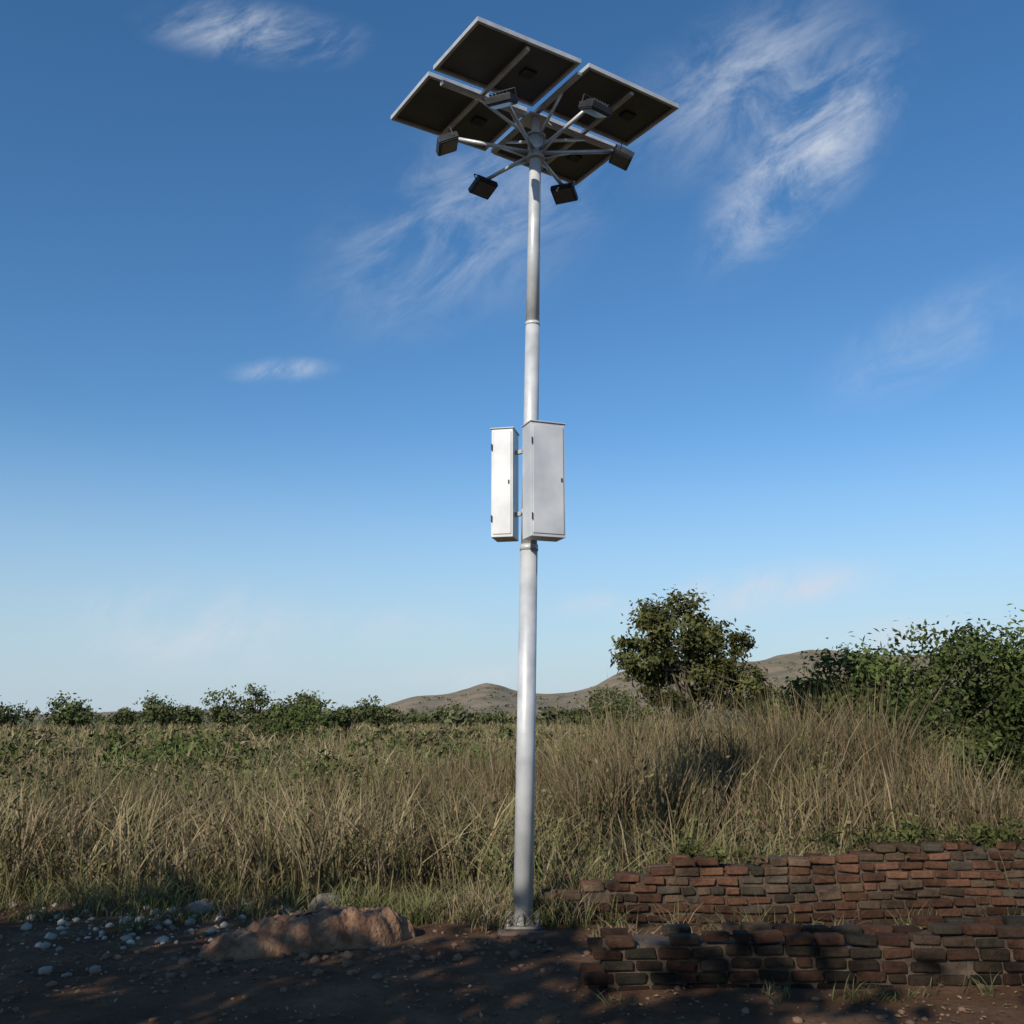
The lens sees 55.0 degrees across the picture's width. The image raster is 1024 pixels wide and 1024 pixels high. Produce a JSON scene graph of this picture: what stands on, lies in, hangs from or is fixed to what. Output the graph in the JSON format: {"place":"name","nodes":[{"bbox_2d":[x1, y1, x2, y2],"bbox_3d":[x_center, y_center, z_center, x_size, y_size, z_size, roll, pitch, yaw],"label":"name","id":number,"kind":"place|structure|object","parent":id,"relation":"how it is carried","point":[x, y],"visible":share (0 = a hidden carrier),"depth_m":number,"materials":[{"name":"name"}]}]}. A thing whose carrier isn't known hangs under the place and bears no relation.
{"place":"outdoors","nodes":[
{"label":"outdoors","id":0,"kind":"place"},
{"bbox_2d":[0,663,1023,906],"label":"grass field","id":1,"kind":"structure","parent":0,"point":[875,769],"depth_m":10.75,"materials":[{"name":"beige plant"}]},
{"bbox_2d":[0,697,1023,862],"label":"field shrubs","id":2,"kind":"object","parent":1,"relation":"on","point":[426,738],"visible":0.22,"depth_m":27.96,"materials":[{"name":"green plant"}]},
{"bbox_2d":[0,719,1023,1023],"bbox_3d":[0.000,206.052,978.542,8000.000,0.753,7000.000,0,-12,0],"label":"ground","id":3,"kind":"structure","parent":0,"point":[262,995],"depth_m":5.88,"materials":[{"name":"soil"}]},
{"bbox_2d":[183,898,214,913],"bbox_3d":[-2.603,3.306,8.191,0.206,0.157,0.262,-9,-15,37],"label":"rock","id":4,"kind":"object","parent":3,"relation":"on","point":[199,905],"visible":0.65,"depth_m":8.14,"materials":[{"name":"grey stone"}]},
{"bbox_2d":[197,905,415,960],"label":"rock","id":5,"kind":"object","parent":3,"relation":"on","point":[327,929],"visible":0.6,"depth_m":6.86,"materials":[{"name":"brown stone"}]},
{"bbox_2d":[309,893,344,909],"bbox_3d":[-1.556,3.310,8.244,0.294,0.214,0.241,0,-12,0],"label":"rock","id":6,"kind":"object","parent":3,"relation":"on","point":[319,897],"visible":0.34,"depth_m":8.20,"materials":[{"name":"grey stone"}]},
{"bbox_2d":[0,667,992,730],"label":"distant trees","id":7,"kind":"object","parent":3,"relation":"on","point":[74,714],"visible":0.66,"depth_m":116.59,"materials":[{"name":"green plant"}]},
{"bbox_2d":[0,890,1006,1023],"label":"pebbles","id":8,"kind":"object","parent":3,"relation":"on","point":[514,953],"visible":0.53,"depth_m":6.62,"materials":[{"name":"stone"}]},
{"bbox_2d":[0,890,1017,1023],"bbox_3d":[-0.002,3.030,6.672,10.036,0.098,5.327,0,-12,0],"label":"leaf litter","id":9,"kind":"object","parent":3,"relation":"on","point":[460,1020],"visible":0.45,"depth_m":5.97,"materials":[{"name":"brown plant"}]},
{"bbox_2d":[0,823,1020,1006],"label":"grass tufts","id":10,"kind":"object","parent":3,"relation":"on","point":[485,909],"visible":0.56,"depth_m":8.11,"materials":[{"name":"green plant"}]},
{"bbox_2d":[391,16,678,935],"bbox_3d":[0.227,-0.220,8.380,2.161,7.287,1.827,7,-14,-32],"label":"solar street light","id":11,"kind":"object","parent":3,"relation":"on","point":[509,68],"visible":0.98,"depth_m":8.59,"materials":[{"name":"metal"}]},
{"bbox_2d":[608,584,779,740],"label":"acacia tree","id":12,"kind":"object","parent":3,"relation":"on","point":[660,662],"visible":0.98,"depth_m":44.00,"materials":[{"name":"green plant"}]},
{"bbox_2d":[536,846,1023,925],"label":"brick wall","id":13,"kind":"structure","parent":3,"relation":"on","point":[602,896],"depth_m":7.91,"materials":[{"name":"brown brick"}]},
{"bbox_2d":[533,839,1023,926],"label":"bricks","id":14,"kind":"object","parent":13,"relation":"on","point":[851,888],"visible":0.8,"depth_m":7.89,"materials":[{"name":"brown brick"}]},
{"bbox_2d":[667,807,1023,864],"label":"plant","id":15,"kind":"object","parent":13,"relation":"on","point":[977,835],"depth_m":8.15,"materials":[{"name":"green plant"}]},
{"bbox_2d":[602,930,1023,989],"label":"brick wall","id":16,"kind":"structure","parent":3,"relation":"on","point":[656,942],"depth_m":5.97,"materials":[{"name":"brown brick"}]},
{"bbox_2d":[579,914,1023,992],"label":"bricks","id":17,"kind":"object","parent":16,"relation":"on","point":[765,937],"visible":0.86,"depth_m":5.96,"materials":[{"name":"red brick"}]},
{"bbox_2d":[741,611,1023,806],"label":"leafy bush","id":18,"kind":"object","parent":3,"relation":"on","point":[986,652],"visible":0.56,"depth_m":15.04,"materials":[{"name":"green plant"}]},
{"bbox_2d":[932,604,1023,779],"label":"leafy bush","id":19,"kind":"object","parent":3,"relation":"on","point":[958,683],"visible":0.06,"depth_m":16.54,"materials":[{"name":"green plant"}]},
{"bbox_2d":[0,0,1023,714],"label":"sky","id":20,"kind":"structure","parent":0,"point":[262,342],"materials":[{"name":"blue"}]},
{"bbox_2d":[20,650,1015,719],"bbox_3d":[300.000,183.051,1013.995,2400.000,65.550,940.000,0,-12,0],"label":"hills","id":21,"kind":"structure","parent":0,"point":[775,667],"depth_m":800.20,"materials":[{"name":"brown soil"}]},
{"bbox_2d":[275,655,991,713],"bbox_3d":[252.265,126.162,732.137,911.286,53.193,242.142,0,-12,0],"label":"hill shrubs","id":22,"kind":"object","parent":21,"relation":"on","point":[514,695],"visible":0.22,"depth_m":780.61,"materials":[{"name":"green plant"}]}
]}

